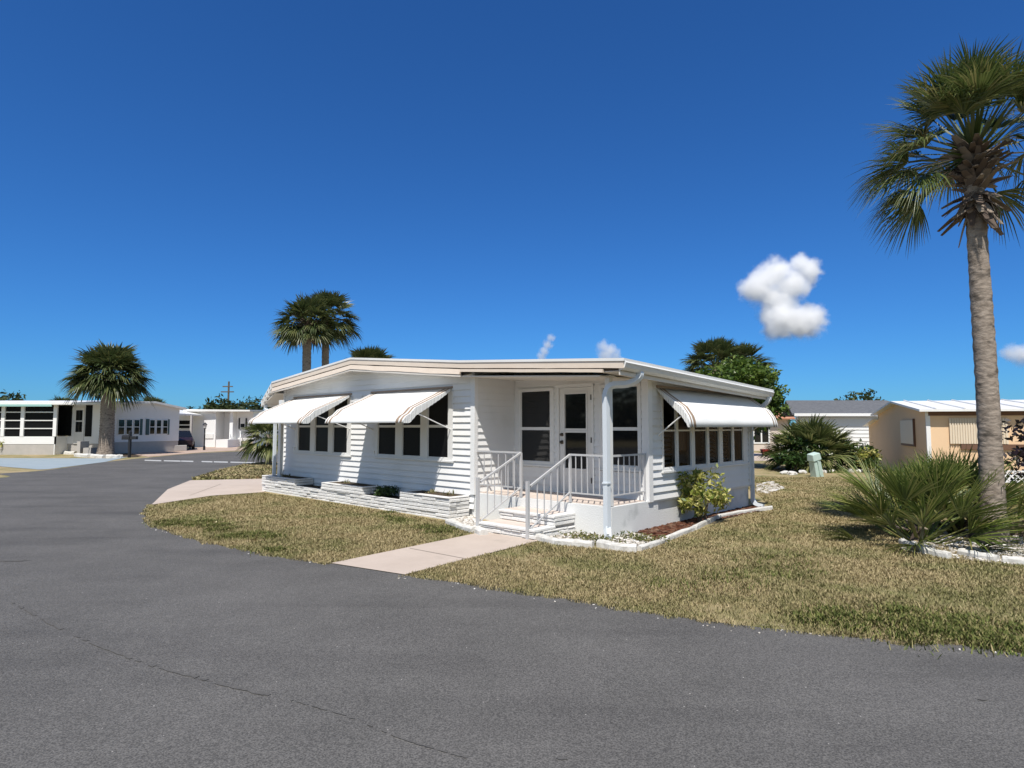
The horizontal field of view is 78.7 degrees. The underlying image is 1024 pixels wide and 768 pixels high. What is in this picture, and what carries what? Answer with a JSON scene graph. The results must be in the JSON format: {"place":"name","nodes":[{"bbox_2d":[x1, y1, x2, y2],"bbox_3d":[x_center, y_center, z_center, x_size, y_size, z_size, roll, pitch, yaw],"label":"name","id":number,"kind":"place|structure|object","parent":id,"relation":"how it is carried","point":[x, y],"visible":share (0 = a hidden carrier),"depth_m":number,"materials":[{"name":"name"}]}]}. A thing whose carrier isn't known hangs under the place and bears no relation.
{"place":"outdoors","nodes":[
{"label":"outdoors","id":0,"kind":"place"},
{"bbox_2d":[0,457,124,468],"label":"blue driveway","id":1,"kind":"structure","parent":0,"point":[39,463],"depth_m":30.61,"materials":[{"name":"concrete"}]},
{"bbox_2d":[131,447,254,456],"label":"orange driveway","id":2,"kind":"structure","parent":0,"point":[195,450],"depth_m":44.08,"materials":[{"name":"concrete"}]},
{"bbox_2d":[174,445,186,450],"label":"wall","id":3,"kind":"structure","parent":2,"relation":"on","point":[180,447],"depth_m":45.14,"materials":[{"name":"white concrete"}]},
{"bbox_2d":[178,431,194,449],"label":"parked car","id":4,"kind":"object","parent":2,"relation":"on","point":[186,438],"visible":0.47,"depth_m":47.58,"materials":[{"name":"purple paint"}]},
{"bbox_2d":[153,479,264,503],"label":"driveway","id":5,"kind":"structure","parent":0,"point":[186,490],"depth_m":17.51,"materials":[{"name":"concrete"}]},
{"bbox_2d":[454,515,480,525],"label":"pale gravel","id":6,"kind":"structure","parent":0,"point":[470,520],"depth_m":11.61,"materials":[{"name":"white gravel"}]},
{"bbox_2d":[0,451,1023,767],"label":"road","id":7,"kind":"structure","parent":0,"point":[478,677],"depth_m":4.48,"materials":[{"name":"grey asphalt"}]},
{"bbox_2d":[12,602,269,695],"bbox_3d":[-3.357,2.120,5.139,4.068,0.001,0.182,-2,-5,32],"label":"road seam","id":8,"kind":"object","parent":7,"relation":"on","point":[152,665],"visible":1,"depth_m":4.58,"materials":[{"name":"grey asphalt"}]},
{"bbox_2d":[145,460,254,462],"bbox_3d":[-15.895,3.917,31.547,8.034,0.001,0.888,-1,-4,18],"label":"road marking","id":9,"kind":"object","parent":7,"relation":"on","point":[202,461],"visible":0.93,"depth_m":31.54,"materials":[{"name":"white paint"}]},
{"bbox_2d":[290,699,466,757],"bbox_3d":[-0.838,2.021,3.693,1.394,0.001,0.048,-2,-5,32],"label":"road crack","id":10,"kind":"object","parent":7,"relation":"on","point":[383,730],"visible":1,"depth_m":3.58,"materials":[{"name":"black asphalt"}]},
{"bbox_2d":[398,576,995,652],"bbox_3d":[3.901,2.100,4.862,11.537,0.019,0.590,-2,-4,23],"label":"road grit","id":11,"kind":"object","parent":7,"relation":"on","point":[658,618],"visible":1,"depth_m":5.76,"materials":[{"name":"grey gravel"}]},
{"bbox_2d":[0,441,1023,653],"bbox_3d":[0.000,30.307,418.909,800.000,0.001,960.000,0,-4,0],"label":"ground","id":12,"kind":"structure","parent":0,"point":[759,470],"depth_m":8.57,"materials":[{"name":"plant"}]},
{"bbox_2d":[0,389,26,400],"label":"distant tree","id":13,"kind":"object","parent":12,"relation":"on","point":[17,396],"visible":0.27,"depth_m":74.74,"materials":[{"name":"green plant"}]},
{"bbox_2d":[49,394,77,400],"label":"sabal palm","id":14,"kind":"object","parent":12,"relation":"on","point":[58,398],"visible":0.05,"depth_m":59.75,"materials":[{"name":"green plant"}]},
{"bbox_2d":[62,451,76,454],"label":"edging stone","id":15,"kind":"object","parent":12,"relation":"on","point":[69,452],"visible":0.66,"depth_m":39.70,"materials":[{"name":"white stone"}]},
{"bbox_2d":[74,453,90,457],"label":"edging stone","id":16,"kind":"object","parent":12,"relation":"on","point":[86,455],"visible":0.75,"depth_m":36.00,"materials":[{"name":"white stone"}]},
{"bbox_2d":[0,401,185,454],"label":"screened mobile home","id":17,"kind":"object","parent":12,"relation":"on","point":[42,427],"visible":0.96,"depth_m":40.46,"materials":[{"name":"white paint"}]},
{"bbox_2d":[73,407,84,443],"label":"door","id":18,"kind":"structure","parent":17,"relation":"in","point":[79,418],"depth_m":40.46,"materials":[{"name":"white"}]},
{"bbox_2d":[117,419,124,434],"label":"window","id":19,"kind":"structure","parent":17,"relation":"in","point":[121,422],"depth_m":40.93,"materials":[{"name":"white"}]},
{"bbox_2d":[125,419,132,434],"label":"window","id":20,"kind":"structure","parent":17,"relation":"in","point":[129,422],"depth_m":41.40,"materials":[{"name":"white"}]},
{"bbox_2d":[133,419,139,434],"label":"window","id":21,"kind":"structure","parent":17,"relation":"in","point":[136,422],"depth_m":41.94,"materials":[{"name":"white"}]},
{"bbox_2d":[149,419,154,434],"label":"window","id":22,"kind":"structure","parent":17,"relation":"in","point":[152,421],"depth_m":43.07,"materials":[{"name":"white"}]},
{"bbox_2d":[155,419,161,433],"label":"window","id":23,"kind":"structure","parent":17,"relation":"in","point":[158,422],"depth_m":43.53,"materials":[{"name":"white"}]},
{"bbox_2d":[162,420,167,433],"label":"window","id":24,"kind":"structure","parent":17,"relation":"in","point":[164,422],"depth_m":44.00,"materials":[{"name":"white"}]},
{"bbox_2d":[90,454,105,457],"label":"edging stone","id":25,"kind":"object","parent":12,"relation":"on","point":[96,456],"visible":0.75,"depth_m":35.16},
{"bbox_2d":[106,454,122,457],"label":"edging stone","id":26,"kind":"object","parent":12,"relation":"on","point":[113,456],"visible":0.65,"depth_m":35.03,"materials":[{"name":"white stone"}]},
{"bbox_2d":[116,453,140,456],"bbox_3d":[-24.806,4.405,38.661,3.796,0.001,6.871,2,-4,-22],"label":"mulch bed","id":27,"kind":"object","parent":12,"relation":"on","point":[126,455],"visible":0.29,"depth_m":38.13,"materials":[{"name":"soil"}]},
{"bbox_2d":[54,339,156,454],"bbox_3d":[-25.324,0.791,39.240,5.316,7.484,5.554,0,-4,0],"label":"sabal palm","id":28,"kind":"object","parent":27,"relation":"on","point":[107,386],"visible":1,"depth_m":38.48,"materials":[{"name":"green plant"}]},
{"bbox_2d":[121,430,137,457],"bbox_3d":[-21.884,3.479,35.723,0.950,1.660,0.200,-1,-4,12],"label":"mailbox","id":29,"kind":"object","parent":12,"relation":"on","point":[129,437],"visible":0.92,"depth_m":35.68,"materials":[{"name":"black metal"}]},
{"bbox_2d":[142,396,167,403],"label":"sabal palm","id":30,"kind":"object","parent":12,"relation":"on","point":[157,399],"visible":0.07,"depth_m":59.55,"materials":[{"name":"green plant"}]},
{"bbox_2d":[203,423,206,449],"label":"lamp post","id":31,"kind":"object","parent":12,"relation":"on","point":[204,425],"visible":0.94,"depth_m":46.75,"materials":[{"name":"black metal"}]},
{"bbox_2d":[142,517,300,556],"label":"green grass","id":32,"kind":"structure","parent":12,"relation":"on","point":[225,535],"depth_m":10.50,"materials":[{"name":"green plant"}]},
{"bbox_2d":[203,393,242,409],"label":"distant tree","id":33,"kind":"object","parent":12,"relation":"on","point":[224,405],"visible":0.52,"depth_m":77.46,"materials":[{"name":"green plant"}]},
{"bbox_2d":[221,381,233,399],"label":"utility pole","id":34,"kind":"object","parent":12,"relation":"on","point":[228,386],"visible":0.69,"depth_m":80.04,"materials":[{"name":"brown wood"}]},
{"bbox_2d":[179,409,277,448],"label":"white mobile home","id":35,"kind":"object","parent":12,"relation":"on","point":[223,430],"visible":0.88,"depth_m":53.93,"materials":[{"name":"white paint"}]},
{"bbox_2d":[179,420,189,428],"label":"window","id":36,"kind":"structure","parent":35,"relation":"in","point":[183,424],"depth_m":53.83,"materials":[{"name":"white"}]},
{"bbox_2d":[240,419,245,427],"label":"window","id":37,"kind":"structure","parent":35,"relation":"in","point":[242,421],"depth_m":54.82,"materials":[{"name":"white"}]},
{"bbox_2d":[191,461,276,479],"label":"grass","id":38,"kind":"structure","parent":12,"relation":"on","point":[255,470],"depth_m":22.87,"materials":[{"name":"green plant"}]},
{"bbox_2d":[234,396,260,409],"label":"distant tree","id":39,"kind":"object","parent":12,"relation":"on","point":[247,404],"visible":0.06,"depth_m":86.19,"materials":[{"name":"green plant"}]},
{"bbox_2d":[237,395,263,409],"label":"distant tree","id":40,"kind":"object","parent":12,"relation":"on","point":[253,402],"visible":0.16,"depth_m":84.13,"materials":[{"name":"green plant"}]},
{"bbox_2d":[236,422,277,464],"bbox_3d":[-11.218,2.614,28.667,2.945,2.617,2.898,0,-4,0],"label":"palm shrub","id":41,"kind":"object","parent":12,"relation":"on","point":[264,451],"visible":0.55,"depth_m":28.27,"materials":[{"name":"green plant"}]},
{"bbox_2d":[269,290,343,371],"bbox_3d":[-12.649,-0.632,38.221,4.768,10.172,4.624,0,-4,0],"label":"sabal palm","id":42,"kind":"object","parent":12,"relation":"on","point":[298,308],"visible":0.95,"depth_m":37.66,"materials":[{"name":"green plant"}]},
{"bbox_2d":[292,289,362,365],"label":"sabal palm","id":43,"kind":"object","parent":12,"relation":"on","point":[340,303],"visible":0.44,"depth_m":40.05,"materials":[{"name":"green plant"}]},
{"bbox_2d":[262,474,468,519],"bbox_3d":[-3.882,2.593,14.735,7.944,0.477,0.542,-4,-5,43],"label":"stone planter","id":44,"kind":"object","parent":12,"relation":"on","point":[438,505],"visible":0.93,"depth_m":13.77,"materials":[{"name":"grey stone"}]},
{"bbox_2d":[373,484,398,496],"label":"bush","id":45,"kind":"object","parent":44,"relation":"in","point":[386,490],"visible":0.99,"depth_m":13.60,"materials":[{"name":"green plant"}]},
{"bbox_2d":[344,346,394,358],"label":"sabal palm","id":46,"kind":"object","parent":12,"relation":"on","point":[372,352],"visible":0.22,"depth_m":44.49,"materials":[{"name":"green plant"}]},
{"bbox_2d":[369,509,468,535],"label":"green grass","id":47,"kind":"structure","parent":12,"relation":"on","point":[420,527],"depth_m":10.94,"materials":[{"name":"plant"}]},
{"bbox_2d":[333,532,536,573],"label":"front walk","id":48,"kind":"structure","parent":12,"relation":"on","point":[406,560],"depth_m":8.68,"materials":[{"name":"concrete"}]},
{"bbox_2d":[473,525,487,534],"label":"edging stone","id":49,"kind":"object","parent":48,"relation":"on","point":[479,530],"visible":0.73,"depth_m":10.20,"materials":[{"name":"white stone"}]},
{"bbox_2d":[445,518,475,532],"bbox_3d":[-0.914,2.479,10.874,0.174,0.151,1.110,2,-4,-29],"label":"edging stone","id":50,"kind":"object","parent":12,"relation":"on","point":[461,526],"visible":0.68,"depth_m":10.68,"materials":[{"name":"white stone"}]},
{"bbox_2d":[476,450,522,525],"bbox_3d":[-0.622,1.911,11.379,1.185,1.341,1.125,-4,-5,43],"label":"porch railing","id":51,"kind":"object","parent":12,"relation":"on","point":[519,489],"visible":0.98,"depth_m":11.16,"materials":[{"name":"grey metal"}]},
{"bbox_2d":[248,358,777,539],"bbox_3d":[1.140,1.375,17.697,12.509,3.610,13.110,-4,-5,43],"label":"mobile home","id":52,"kind":"object","parent":12,"relation":"on","point":[415,424],"visible":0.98,"depth_m":12.55,"materials":[{"name":"white"}]},
{"bbox_2d":[294,397,351,456],"bbox_3d":[-4.922,1.113,16.231,2.820,1.466,0.125,-4,-5,43],"label":"window","id":53,"kind":"structure","parent":52,"relation":"in","point":[317,437],"depth_m":16.12,"materials":[{"name":"white"}]},
{"bbox_2d":[373,391,453,462],"bbox_3d":[-2.174,0.928,13.628,2.783,1.451,0.125,-4,-5,43],"label":"window","id":54,"kind":"structure","parent":52,"relation":"in","point":[421,439],"depth_m":13.32,"materials":[{"name":"white"}]},
{"bbox_2d":[516,388,554,466],"bbox_3d":[0.493,0.878,12.655,1.020,1.570,0.125,-4,-5,43],"label":"window","id":55,"kind":"structure","parent":52,"relation":"in","point":[536,412],"depth_m":12.65,"materials":[{"name":"white"}]},
{"bbox_2d":[559,387,591,493],"bbox_3d":[1.212,1.065,11.924,0.787,2.003,0.115,-4,-5,43],"label":"door","id":56,"kind":"structure","parent":52,"relation":"in","point":[575,403],"depth_m":11.94,"materials":[{"name":"white"}]},
{"bbox_2d":[525,453,645,539],"bbox_3d":[1.257,1.840,10.338,2.263,1.341,0.676,1,-4,-12],"label":"porch railing","id":57,"kind":"object","parent":52,"relation":"attached to","point":[528,485],"visible":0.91,"depth_m":10.34,"materials":[{"name":"grey metal"}]},
{"bbox_2d":[597,383,642,472],"bbox_3d":[1.957,0.783,11.268,0.955,1.570,0.125,-4,-5,43],"label":"window","id":58,"kind":"structure","parent":52,"relation":"in","point":[627,426],"depth_m":11.19,"materials":[{"name":"white"}]},
{"bbox_2d":[660,396,749,472],"bbox_3d":[3.921,0.995,12.496,0.125,1.370,3.713,-4,-5,43],"label":"window","id":59,"kind":"structure","parent":52,"relation":"in","point":[743,447],"depth_m":12.39,"materials":[{"name":"white"}]},
{"bbox_2d":[479,506,574,539],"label":"porch steps","id":60,"kind":"structure","parent":12,"relation":"on","point":[510,522],"depth_m":10.29,"materials":[{"name":"grey"}]},
{"bbox_2d":[535,533,593,547],"bbox_3d":[0.739,2.383,9.429,1.088,0.139,0.257,-3,-5,40],"label":"edging stone","id":61,"kind":"object","parent":12,"relation":"on","point":[560,541],"visible":0.69,"depth_m":9.28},
{"bbox_2d":[555,530,632,544],"bbox_3d":[1.257,2.379,9.621,1.790,0.191,0.651,-4,-5,43],"label":"weed patch","id":62,"kind":"object","parent":12,"relation":"on","point":[586,536],"visible":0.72,"depth_m":9.65,"materials":[{"name":"green plant"}]},
{"bbox_2d":[549,532,651,545],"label":"leaf litter","id":63,"kind":"object","parent":12,"relation":"on","point":[631,540],"visible":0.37,"depth_m":9.78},
{"bbox_2d":[596,539,636,551],"bbox_3d":[1.505,2.352,9.013,0.651,0.151,0.227,-3,-5,39],"label":"edging stone","id":64,"kind":"object","parent":12,"relation":"on","point":[605,544],"visible":0.74,"depth_m":8.93,"materials":[{"name":"white stone"}]},
{"bbox_2d":[614,531,684,546],"bbox_3d":[1.984,2.385,9.668,1.493,0.196,0.553,-4,-5,43],"label":"weed patch","id":65,"kind":"object","parent":12,"relation":"on","point":[636,537],"visible":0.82,"depth_m":9.62,"materials":[{"name":"green plant"}]},
{"bbox_2d":[637,526,694,550],"bbox_3d":[2.471,2.414,9.776,0.118,0.110,2.175,-3,-5,36],"label":"edging stone","id":66,"kind":"object","parent":12,"relation":"on","point":[655,543],"visible":0.75,"depth_m":9.50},
{"bbox_2d":[638,505,760,538],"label":"mulch","id":67,"kind":"object","parent":12,"relation":"on","point":[669,528],"visible":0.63,"depth_m":11.05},
{"bbox_2d":[675,462,733,521],"bbox_3d":[3.524,2.013,11.552,1.193,1.150,1.109,0,-4,0],"label":"variegated shrub","id":68,"kind":"object","parent":67,"relation":"on","point":[696,493],"visible":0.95,"depth_m":11.41,"materials":[{"name":"green plant"}]},
{"bbox_2d":[681,336,741,375],"bbox_3d":[11.778,2.095,35.863,4.570,9.894,4.198,2,-4,-29],"label":"sabal palm","id":69,"kind":"object","parent":12,"relation":"on","point":[719,347],"visible":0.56,"depth_m":35.55,"materials":[{"name":"green plant"}]},
{"bbox_2d":[632,548,832,600],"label":"green grass","id":70,"kind":"structure","parent":12,"relation":"on","point":[756,567],"depth_m":7.37,"materials":[{"name":"plant"}]},
{"bbox_2d":[693,506,772,529],"bbox_3d":[4.254,2.575,12.138,0.331,0.110,3.606,-4,-5,42],"label":"edging stone","id":71,"kind":"object","parent":12,"relation":"on","point":[701,524],"visible":0.72,"depth_m":12.20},
{"bbox_2d":[694,354,792,439],"bbox_3d":[9.798,1.141,27.188,4.534,5.081,4.630,0,-4,0],"label":"leafy tree","id":72,"kind":"object","parent":12,"relation":"on","point":[743,369],"visible":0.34,"depth_m":26.02,"materials":[{"name":"green plant"}]},
{"bbox_2d":[707,341,779,372],"bbox_3d":[13.684,2.270,36.950,4.570,9.894,4.198,-3,-5,37],"label":"sabal palm","id":73,"kind":"object","parent":12,"relation":"on","point":[746,351],"visible":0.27,"depth_m":36.37,"materials":[{"name":"green plant"}]},
{"bbox_2d":[756,481,784,493],"bbox_3d":[7.523,2.997,18.220,0.832,0.057,3.852,-2,-4,22],"label":"white rubble","id":74,"kind":"object","parent":12,"relation":"on","point":[772,489],"visible":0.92,"depth_m":17.87,"materials":[{"name":"white stone"}]},
{"bbox_2d":[758,428,798,467],"bbox_3d":[12.003,2.730,26.864,2.713,1.851,2.670,0,-4,0],"label":"palm shrub","id":75,"kind":"object","parent":12,"relation":"on","point":[771,459],"visible":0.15,"depth_m":26.90,"materials":[{"name":"green plant"}]},
{"bbox_2d":[788,471,797,474],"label":"rock","id":76,"kind":"object","parent":12,"relation":"on","point":[792,473],"visible":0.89,"depth_m":22.84,"materials":[{"name":"white stone"}]},
{"bbox_2d":[769,435,828,471],"bbox_3d":[11.341,2.816,24.523,1.943,1.610,2.328,-4,-5,45],"label":"leafy shrub","id":77,"kind":"object","parent":12,"relation":"on","point":[794,459],"visible":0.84,"depth_m":24.45,"materials":[{"name":"green plant"}]},
{"bbox_2d":[798,470,806,473],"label":"rock","id":78,"kind":"object","parent":12,"relation":"on","point":[802,471],"visible":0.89,"depth_m":23.45,"materials":[{"name":"white stone"}]},
{"bbox_2d":[759,413,863,472],"bbox_3d":[12.091,2.722,25.407,4.069,3.110,3.889,0,-4,0],"label":"palm shrub","id":79,"kind":"object","parent":12,"relation":"on","point":[816,431],"visible":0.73,"depth_m":24.62,"materials":[{"name":"green plant"}]},
{"bbox_2d":[807,452,823,476],"bbox_3d":[10.715,2.884,22.027,0.368,0.908,0.318,-12,4,-20],"label":"utility pedestal","id":80,"kind":"object","parent":12,"relation":"on","point":[815,465],"visible":0.87,"depth_m":21.91,"materials":[{"name":"green plastic"}]},
{"bbox_2d":[782,400,889,455],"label":"grey roofed house","id":81,"kind":"structure","parent":12,"relation":"on","point":[853,415],"depth_m":33.08,"materials":[{"name":"white"}]},
{"bbox_2d":[819,431,863,468],"bbox_3d":[13.414,2.736,25.668,2.616,1.756,2.504,0,-4,0],"label":"palm shrub","id":82,"kind":"object","parent":12,"relation":"on","point":[850,441],"visible":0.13,"depth_m":25.33,"materials":[{"name":"green plant"}]},
{"bbox_2d":[836,438,881,469],"bbox_3d":[13.620,2.842,24.594,1.682,1.422,1.589,-2,-4,28],"label":"leafy shrub","id":83,"kind":"object","parent":12,"relation":"on","point":[867,460],"visible":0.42,"depth_m":24.37,"materials":[{"name":"green plant"}]},
{"bbox_2d":[845,388,884,399],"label":"distant tree","id":84,"kind":"object","parent":12,"relation":"on","point":[867,395],"visible":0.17,"depth_m":70.29,"materials":[{"name":"green plant"}]},
{"bbox_2d":[851,446,881,471],"bbox_3d":[13.795,2.921,24.252,1.075,1.112,1.060,0,-4,0],"label":"yellow shrub","id":85,"kind":"object","parent":12,"relation":"on","point":[862,454],"visible":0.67,"depth_m":24.07,"materials":[{"name":"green plant"}]},
{"bbox_2d":[770,596,1023,657],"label":"green grass","id":86,"kind":"structure","parent":12,"relation":"on","point":[949,626],"depth_m":5.47,"materials":[{"name":"plant"}]},
{"bbox_2d":[862,399,1023,473],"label":"peach mobile home","id":87,"kind":"object","parent":12,"relation":"on","point":[900,430],"visible":0.68,"depth_m":20.82,"materials":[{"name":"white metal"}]},
{"bbox_2d":[900,419,915,446],"bbox_3d":[14.433,1.766,22.785,0.065,0.980,2.135,-2,-4,21],"label":"end window","id":88,"kind":"structure","parent":87,"relation":"in","point":[907,427],"depth_m":22.54,"materials":[{"name":"beige glass"}]},
{"bbox_2d":[1005,470,1023,482],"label":"lattice skirt","id":89,"kind":"object","parent":87,"relation":"attached to","point":[1012,475],"visible":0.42,"depth_m":19.26,"materials":[{"name":"white paint"}]},
{"bbox_2d":[908,535,1003,563],"bbox_3d":[7.411,2.432,9.712,2.108,0.001,3.966,-3,-5,37],"label":"palm bed","id":90,"kind":"object","parent":12,"relation":"on","point":[964,557],"visible":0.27,"depth_m":8.73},
{"bbox_2d":[898,538,923,550],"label":"edging stone","id":91,"kind":"object","parent":90,"relation":"on","point":[902,541],"visible":0.52,"depth_m":9.07,"materials":[{"name":"white stone"}]},
{"bbox_2d":[808,449,1023,556],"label":"saw palmetto","id":92,"kind":"object","parent":90,"relation":"on","point":[907,485],"visible":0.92,"depth_m":9.29,"materials":[{"name":"green plant"}]},
{"bbox_2d":[846,34,1023,544],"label":"sabal palm","id":93,"kind":"object","parent":90,"relation":"on","point":[971,87],"visible":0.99,"depth_m":9.61,"materials":[{"name":"green plant"}]},
{"bbox_2d":[922,547,951,558],"bbox_3d":[5.798,2.322,8.517,0.111,0.137,0.362,1,-4,-17],"label":"edging stone","id":94,"kind":"object","parent":90,"relation":"on","point":[940,553],"visible":0.69,"depth_m":8.47,"materials":[{"name":"white stone"}]},
{"bbox_2d":[863,442,1023,534],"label":"saw palmetto","id":95,"kind":"object","parent":90,"relation":"on","point":[962,523],"visible":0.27,"depth_m":9.87,"materials":[{"name":"green plant"}]},
{"bbox_2d":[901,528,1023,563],"bbox_3d":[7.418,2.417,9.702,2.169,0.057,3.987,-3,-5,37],"label":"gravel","id":96,"kind":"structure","parent":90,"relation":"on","point":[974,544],"depth_m":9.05,"materials":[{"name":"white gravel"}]},
{"bbox_2d":[965,529,979,541],"bbox_3d":[7.060,2.333,9.553,0.194,0.190,0.194,0,-4,0],"label":"plant pot","id":97,"kind":"object","parent":90,"relation":"on","point":[969,535],"visible":0.26,"depth_m":9.52,"materials":[{"name":"black metal"}]},
{"bbox_2d":[957,548,999,561],"bbox_3d":[6.254,2.311,8.375,0.123,0.139,0.492,2,-4,-22],"label":"edging stone","id":98,"kind":"object","parent":90,"relation":"on","point":[974,553],"visible":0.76,"depth_m":8.32,"materials":[{"name":"white stone"}]},
{"bbox_2d":[937,488,1023,541],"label":"saw palmetto","id":99,"kind":"object","parent":90,"relation":"on","point":[1020,534],"visible":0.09,"depth_m":10.01,"materials":[{"name":"green plant"}]},
{"bbox_2d":[1002,555,1023,564],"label":"edging stone","id":100,"kind":"object","parent":90,"relation":"on","point":[1015,559],"visible":0.63,"depth_m":8.02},
{"bbox_2d":[1002,417,1023,483],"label":"purple leaf tree","id":101,"kind":"object","parent":12,"relation":"on","point":[1016,453],"visible":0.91,"depth_m":12.83,"materials":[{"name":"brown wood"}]},
{"bbox_2d":[0,0,1023,424],"label":"sky","id":102,"kind":"structure","parent":0,"point":[646,181],"materials":[{"name":"blue"}]},
{"bbox_2d":[754,453,770,460],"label":"pale patio","id":103,"kind":"structure","parent":0,"point":[756,457],"depth_m":35.11,"materials":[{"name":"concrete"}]},
{"bbox_2d":[753,415,794,450],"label":"pale house","id":104,"kind":"structure","parent":0,"point":[760,440],"depth_m":45.82,"materials":[{"name":"paint"}]},
{"bbox_2d":[753,427,769,443],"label":"window","id":105,"kind":"structure","parent":104,"relation":"in","point":[761,438],"depth_m":45.82,"materials":[{"name":"white paint"}]}
]}

